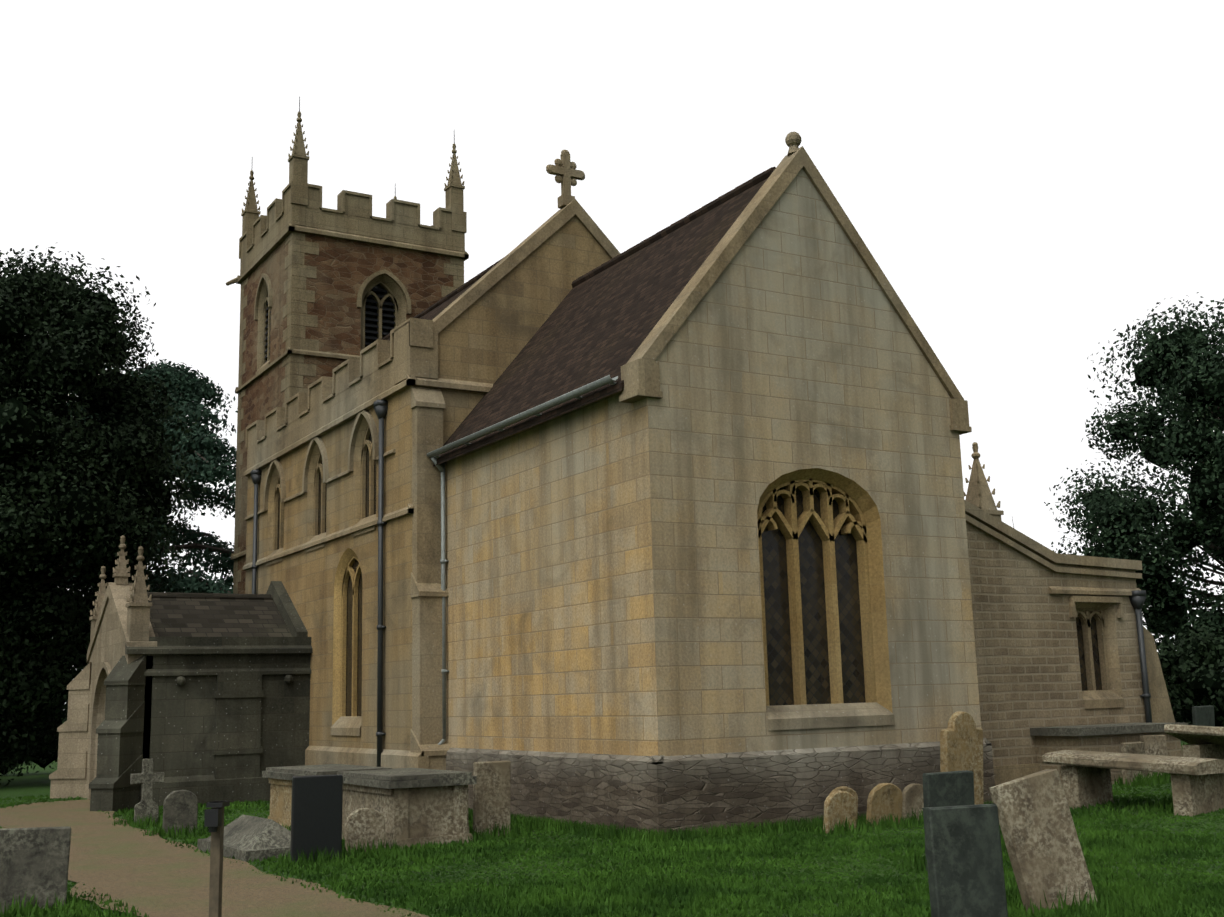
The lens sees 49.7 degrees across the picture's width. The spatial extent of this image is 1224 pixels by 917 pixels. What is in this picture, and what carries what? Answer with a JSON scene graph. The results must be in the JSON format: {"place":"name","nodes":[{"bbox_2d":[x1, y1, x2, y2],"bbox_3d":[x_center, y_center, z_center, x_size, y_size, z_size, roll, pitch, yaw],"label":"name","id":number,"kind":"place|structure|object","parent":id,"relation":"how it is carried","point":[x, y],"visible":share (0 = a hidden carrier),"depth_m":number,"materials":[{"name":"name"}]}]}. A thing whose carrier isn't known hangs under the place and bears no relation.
{"place":"outdoors","nodes":[
{"label":"outdoors","id":0,"kind":"place"},
{"bbox_2d":[0,799,428,916],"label":"gravel path","id":1,"kind":"structure","parent":0,"point":[154,876],"depth_m":13.62,"materials":[{"name":"beige gravel"}]},
{"bbox_2d":[147,592,292,636],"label":"porch roof","id":2,"kind":"structure","parent":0,"point":[209,615],"depth_m":26.55,"materials":[{"name":"brown tile"}]},
{"bbox_2d":[142,655,310,776],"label":"porch walls","id":3,"kind":"structure","parent":0,"point":[181,729],"depth_m":24.90,"materials":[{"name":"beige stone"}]},
{"bbox_2d":[234,231,462,593],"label":"tower","id":4,"kind":"structure","parent":0,"point":[346,269],"depth_m":33.35,"materials":[{"name":"brown stone"}]},
{"bbox_2d":[245,387,485,750],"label":"nave","id":5,"kind":"structure","parent":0,"point":[312,581],"depth_m":24.66,"materials":[{"name":"stone"}]},
{"bbox_2d":[263,459,285,510],"bbox_3d":[-7.361,0.513,28.874,0.090,1.080,1.400,5,-12,-31],"label":"window arch molding","id":6,"kind":"structure","parent":5,"relation":"attached to","point":[277,463],"depth_m":28.99,"materials":[{"name":"beige stone"}]},
{"bbox_2d":[302,436,328,492],"bbox_3d":[-5.952,0.054,26.557,0.090,1.080,1.400,5,-12,-31],"label":"window arch molding","id":7,"kind":"structure","parent":5,"relation":"attached to","point":[318,441],"depth_m":26.70,"materials":[{"name":"beige stone"}]},
{"bbox_2d":[250,400,387,766],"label":"nave downpipes","id":8,"kind":"object","parent":5,"relation":"attached to","point":[380,407],"visible":0.54,"depth_m":23.06,"materials":[{"name":"grey metal"}]},
{"bbox_2d":[331,556,361,735],"bbox_3d":[-4.791,3.417,24.403,0.260,3.315,1.550,5,-12,-31],"label":"nave window","id":9,"kind":"structure","parent":5,"relation":"in","point":[347,722],"depth_m":24.55,"materials":[{"name":"beige stone"}]},
{"bbox_2d":[347,410,378,471],"bbox_3d":[-4.569,-0.395,24.283,0.090,1.080,1.400,5,-12,-31],"label":"window arch molding","id":10,"kind":"structure","parent":5,"relation":"attached to","point":[366,414],"depth_m":24.40,"materials":[{"name":"beige stone"}]},
{"bbox_2d":[381,258,502,340],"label":"roof","id":11,"kind":"structure","parent":5,"relation":"on","point":[433,311],"depth_m":29.07,"materials":[{"name":"brown tile"}]},
{"bbox_2d":[438,215,610,383],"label":"gable wall","id":12,"kind":"structure","parent":5,"relation":"on","point":[486,336],"depth_m":23.78,"materials":[{"name":"beige stone"}]},
{"bbox_2d":[0,721,1223,916],"bbox_3d":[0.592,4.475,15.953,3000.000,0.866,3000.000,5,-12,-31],"label":"ground","id":13,"kind":"structure","parent":0,"point":[33,783],"depth_m":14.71,"materials":[{"name":"green plant"}]},
{"bbox_2d":[0,702,67,775],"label":"hedge","id":14,"kind":"object","parent":13,"relation":"on","point":[41,763],"visible":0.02,"depth_m":38.54,"materials":[{"name":"green plant"}]},
{"bbox_2d":[0,826,70,913],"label":"path stone","id":15,"kind":"object","parent":13,"relation":"on","point":[34,861],"visible":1,"depth_m":11.84,"materials":[{"name":"grey stone"}]},
{"bbox_2d":[0,242,207,786],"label":"yew tree","id":16,"kind":"object","parent":13,"relation":"on","point":[70,496],"visible":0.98,"depth_m":32.02,"materials":[{"name":"green plant"}]},
{"bbox_2d":[52,359,237,636],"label":"cedar tree","id":17,"kind":"object","parent":13,"relation":"on","point":[196,390],"visible":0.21,"depth_m":55.32,"materials":[{"name":"green plant"}]},
{"bbox_2d":[130,759,164,822],"bbox_3d":[-7.264,5.277,20.650,0.508,1.152,0.146,5,-12,-31],"label":"stone cross","id":18,"kind":"object","parent":13,"relation":"on","point":[147,778],"visible":0.88,"depth_m":20.62,"materials":[{"name":"grey stone"}]},
{"bbox_2d":[162,790,197,834],"bbox_3d":[-6.118,5.091,18.739,0.466,0.771,0.130,4,-12,-27],"label":"stone","id":19,"kind":"object","parent":13,"relation":"on","point":[179,806],"visible":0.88,"depth_m":18.71,"materials":[{"name":"grey stone"}]},
{"bbox_2d":[49,535,312,811],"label":"porch trim","id":20,"kind":"structure","parent":13,"relation":"on","point":[237,749],"depth_m":25.00,"materials":[{"name":"beige stone"}]},
{"bbox_2d":[86,600,152,798],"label":"porch front wall","id":21,"kind":"structure","parent":20,"relation":"attached to","point":[108,647],"depth_m":26.43,"materials":[{"name":"stone"}]},
{"bbox_2d":[204,797,229,916],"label":"solar lamp post","id":22,"kind":"object","parent":13,"relation":"on","point":[214,819],"visible":1,"depth_m":9.59,"materials":[{"name":"brown wood"}]},
{"bbox_2d":[197,815,290,861],"bbox_3d":[-4.298,4.665,16.025,0.891,0.623,1.865,5,-12,-33],"label":"coped tomb","id":23,"kind":"object","parent":13,"relation":"on","point":[248,837],"visible":0.58,"depth_m":15.53,"materials":[{"name":"grey stone"}]},
{"bbox_2d":[290,775,342,861],"bbox_3d":[-3.310,4.114,14.819,0.565,1.105,0.109,3,-11,-24],"label":"gravestone","id":24,"kind":"object","parent":13,"relation":"on","point":[316,810],"visible":0.75,"depth_m":14.80,"materials":[{"name":"stone"}]},
{"bbox_2d":[262,764,391,828],"bbox_3d":[-3.998,4.890,18.538,1.155,1.088,2.154,5,-12,-33],"label":"chest tomb","id":25,"kind":"object","parent":13,"relation":"on","point":[280,779],"visible":0.23,"depth_m":18.62,"materials":[{"name":"beige stone"}]},
{"bbox_2d":[226,97,468,593],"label":"tower stone trim","id":26,"kind":"structure","parent":13,"relation":"on","point":[297,207],"depth_m":33.58,"materials":[{"name":"beige stone"}]},
{"bbox_2d":[254,273,271,320],"bbox_3d":[-9.020,-4.268,34.218,0.090,1.080,1.380,5,-12,-31],"label":"window arch molding","id":27,"kind":"structure","parent":26,"relation":"attached to","point":[263,277],"depth_m":34.39,"materials":[{"name":"beige stone"}]},
{"bbox_2d":[256,289,270,373],"bbox_3d":[-8.880,-3.386,34.128,0.260,2.445,1.160,5,-12,-31],"label":"belfry window","id":28,"kind":"structure","parent":26,"relation":"attached to","point":[266,333],"depth_m":34.36,"materials":[{"name":"beige stone"}]},
{"bbox_2d":[363,281,397,348],"bbox_3d":[-5.847,-3.467,33.481,1.210,2.215,0.405,5,-12,-31],"label":"belfry window","id":29,"kind":"structure","parent":26,"relation":"attached to","point":[380,313],"depth_m":33.61,"materials":[{"name":"black wood"}]},
{"bbox_2d":[357,269,410,313],"bbox_3d":[-5.761,-4.261,33.444,1.430,1.080,0.090,5,-12,-31],"label":"window arch molding","id":30,"kind":"structure","parent":26,"relation":"attached to","point":[396,280],"depth_m":33.53,"materials":[{"name":"beige stone"}]},
{"bbox_2d":[345,808,385,851],"bbox_3d":[-2.904,4.460,15.568,0.464,0.676,0.145,3,-11,-25],"label":"round stone","id":31,"kind":"object","parent":13,"relation":"on","point":[367,825],"visible":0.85,"depth_m":15.55,"materials":[{"name":"beige stone"}]},
{"bbox_2d":[337,768,476,848],"bbox_3d":[-2.692,4.564,16.968,1.190,1.067,2.117,5,-12,-31],"label":"chest tomb","id":32,"kind":"object","parent":13,"relation":"on","point":[414,806],"visible":0.77,"depth_m":16.23,"materials":[{"name":"grey stone"}]},
{"bbox_2d":[243,150,620,769],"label":"parapet stone trim","id":33,"kind":"structure","parent":13,"relation":"on","point":[404,357],"depth_m":22.91,"materials":[{"name":"beige stone"}]},
{"bbox_2d":[266,476,283,565],"bbox_3d":[-7.231,1.232,28.811,0.250,2.115,1.180,5,-12,-31],"label":"clerestory window","id":34,"kind":"structure","parent":33,"relation":"attached to","point":[278,525],"depth_m":29.06,"materials":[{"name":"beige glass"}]},
{"bbox_2d":[305,452,326,552],"bbox_3d":[-5.822,0.774,26.494,0.250,2.115,1.180,5,-12,-31],"label":"clerestory window","id":35,"kind":"structure","parent":33,"relation":"attached to","point":[320,493],"depth_m":26.73,"materials":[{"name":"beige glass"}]},
{"bbox_2d":[351,425,375,536],"bbox_3d":[-4.438,0.324,24.220,0.250,2.115,1.180,5,-12,-31],"label":"clerestory window","id":36,"kind":"structure","parent":33,"relation":"attached to","point":[368,487],"depth_m":24.45,"materials":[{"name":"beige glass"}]},
{"bbox_2d":[473,760,510,835],"bbox_3d":[-1.564,4.508,17.229,0.506,1.103,0.140,4,-12,-29],"label":"gravestone","id":37,"kind":"object","parent":13,"relation":"on","point":[491,797],"visible":0.73,"depth_m":17.19,"materials":[{"name":"grey stone"}]},
{"bbox_2d":[445,168,980,755],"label":"chancel wall","id":38,"kind":"structure","parent":13,"relation":"on","point":[603,574],"depth_m":18.33,"materials":[{"name":"stone"}]},
{"bbox_2d":[427,375,617,744],"bbox_3d":[-1.408,1.831,19.373,0.325,4.862,6.170,5,-12,-31],"label":"gutter and downpipe","id":39,"kind":"object","parent":38,"relation":"attached to","point":[561,399],"visible":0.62,"depth_m":21.36,"materials":[{"name":"grey metal"}]},
{"bbox_2d":[433,167,775,466],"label":"roof","id":40,"kind":"structure","parent":38,"relation":"on","point":[602,320],"depth_m":20.53,"materials":[{"name":"brown tile"}]},
{"bbox_2d":[619,132,971,434],"bbox_3d":[2.678,-2.648,18.815,5.880,4.240,0.450,5,-12,-31],"label":"gable coping","id":41,"kind":"object","parent":38,"relation":"on","point":[640,373],"visible":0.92,"depth_m":18.46,"materials":[{"name":"beige stone"}]},
{"bbox_2d":[757,478,894,729],"bbox_3d":[2.801,1.917,17.983,2.160,3.415,0.365,5,-12,-31],"label":"chancel window","id":42,"kind":"structure","parent":38,"relation":"in","point":[819,666],"depth_m":18.07,"materials":[{"name":"beige stone"}]},
{"bbox_2d":[446,738,994,834],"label":"wall plinth","id":43,"kind":"structure","parent":13,"relation":"on","point":[661,792],"depth_m":17.03,"materials":[{"name":"grey stone"}]},
{"bbox_2d":[823,790,856,833],"bbox_3d":[2.830,4.456,16.407,0.488,0.658,0.150,5,-12,-31],"label":"gravestone","id":44,"kind":"object","parent":13,"relation":"on","point":[840,805],"visible":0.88,"depth_m":16.36,"materials":[{"name":"beige stone"}]},
{"bbox_2d":[830,786,857,818],"bbox_3d":[2.957,4.550,16.967,0.466,0.675,0.173,5,-12,-31],"label":"gravestone","id":45,"kind":"object","parent":13,"relation":"on","point":[849,790],"visible":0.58,"depth_m":16.99,"materials":[{"name":"beige stone"}]},
{"bbox_2d":[866,783,902,823],"bbox_3d":[3.510,4.532,17.019,0.551,0.699,0.199,5,-12,-31],"label":"gravestone","id":46,"kind":"object","parent":13,"relation":"on","point":[886,799],"visible":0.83,"depth_m":16.96,"materials":[{"name":"beige stone"}]},
{"bbox_2d":[902,783,923,819],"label":"gravestone","id":47,"kind":"object","parent":13,"relation":"on","point":[912,794],"visible":0.62,"depth_m":17.43,"materials":[{"name":"beige stone"}]},
{"bbox_2d":[923,770,974,870],"bbox_3d":[3.261,3.570,12.748,0.566,1.077,0.145,3,-11,-25],"label":"slate stone","id":48,"kind":"object","parent":13,"relation":"on","point":[949,788],"visible":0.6,"depth_m":12.74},
{"bbox_2d":[940,711,983,804],"bbox_3d":[4.710,4.205,17.797,0.724,1.576,0.270,5,-12,-31],"label":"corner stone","id":49,"kind":"object","parent":13,"relation":"on","point":[961,742],"visible":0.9,"depth_m":17.78,"materials":[{"name":"beige stone"}]},
{"bbox_2d":[922,803,1007,916],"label":"gravestone","id":50,"kind":"object","parent":13,"relation":"on","point":[964,862],"visible":1,"depth_m":8.47,"materials":[{"name":"grey stone"}]},
{"bbox_2d":[989,769,1096,913],"bbox_3d":[3.457,3.146,10.552,0.835,1.290,0.253,3,-11,-22],"label":"gravestone","id":51,"kind":"object","parent":13,"relation":"on","point":[1041,839],"visible":0.92,"depth_m":10.50,"materials":[{"name":"beige stone"}]},
{"bbox_2d":[966,514,1145,765],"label":"wall","id":52,"kind":"structure","parent":13,"relation":"on","point":[1027,654],"depth_m":21.18,"materials":[{"name":"stone"}]},
{"bbox_2d":[1069,596,1124,617],"bbox_3d":[8.075,2.477,22.044,1.280,0.348,0.090,5,-12,-31],"label":"window hood mould","id":53,"kind":"object","parent":52,"relation":"attached to","point":[1091,599],"visible":1,"depth_m":22.01,"materials":[{"name":"beige stone"}]},
{"bbox_2d":[1076,610,1124,708],"bbox_3d":[8.016,3.326,22.028,0.980,1.636,0.305,5,-12,-31],"label":"vestry window","id":54,"kind":"structure","parent":52,"relation":"in","point":[1097,692],"depth_m":22.14,"materials":[{"name":"beige stone"}]},
{"bbox_2d":[1129,590,1151,722],"bbox_3d":[9.005,3.737,22.269,0.216,3.018,0.280,5,-12,-31],"label":"drainpipe","id":55,"kind":"object","parent":52,"relation":"attached to","point":[1137,598],"visible":0.73,"depth_m":22.36,"materials":[{"name":"grey metal"}]},
{"bbox_2d":[964,442,1182,785],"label":"vestry trim","id":56,"kind":"structure","parent":13,"relation":"on","point":[980,505],"depth_m":21.74,"materials":[{"name":"beige stone"}]},
{"bbox_2d":[1121,742,1144,784],"bbox_3d":[7.987,4.743,20.256,0.503,0.778,0.145,6,-13,-36],"label":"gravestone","id":57,"kind":"object","parent":13,"relation":"on","point":[1133,748],"visible":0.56,"depth_m":20.18,"materials":[{"name":"grey stone"}]},
{"bbox_2d":[1043,750,1223,815],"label":"ledger tomb","id":58,"kind":"object","parent":13,"relation":"on","point":[1197,784],"visible":0.83,"depth_m":17.22,"materials":[{"name":"grey stone"}]},
{"bbox_2d":[1044,292,1223,651],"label":"evergreen tree","id":59,"kind":"object","parent":13,"relation":"on","point":[1181,371],"visible":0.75,"depth_m":37.81,"materials":[{"name":"green plant"}]},
{"bbox_2d":[1140,735,1168,777],"bbox_3d":[8.502,4.741,20.668,0.453,0.818,0.131,2,-11,-21],"label":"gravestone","id":60,"kind":"object","parent":13,"relation":"on","point":[1155,744],"visible":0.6,"depth_m":20.68,"materials":[{"name":"grey stone"}]},
{"bbox_2d":[1155,621,1223,726],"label":"yew bush","id":61,"kind":"object","parent":13,"relation":"on","point":[1188,686],"visible":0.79,"depth_m":27.21,"materials":[{"name":"green plant"}]},
{"bbox_2d":[1164,724,1223,781],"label":"ledger tomb","id":62,"kind":"object","parent":13,"relation":"on","point":[1205,741],"visible":0.64,"depth_m":19.42,"materials":[{"name":"grey stone"}]},
{"bbox_2d":[1176,669,1221,726],"bbox_3d":[19.315,5.120,28.455,2.406,3.062,16.730,8,-14,-42],"label":"hedge","id":63,"kind":"object","parent":13,"relation":"on","point":[1190,723],"depth_m":33.09,"materials":[{"name":"green plant"}]},
{"bbox_2d":[1192,705,1214,726],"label":"gravestone","id":64,"kind":"object","parent":13,"relation":"on","point":[1202,715],"visible":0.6,"depth_m":23.70,"materials":[{"name":"grey stone"}]},
{"bbox_2d":[0,0,1223,703],"label":"sky","id":65,"kind":"structure","parent":0,"point":[1029,179],"materials":[{"name":"white"}]},
{"bbox_2d":[1030,723,1187,783],"bbox_3d":[7.944,4.946,20.984,2.600,1.400,1.000,5,-12,-31],"label":"tomb","id":66,"kind":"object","parent":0,"point":[1105,737],"visible":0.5,"depth_m":20.53,"materials":[{"name":"grey stone"}]}
]}

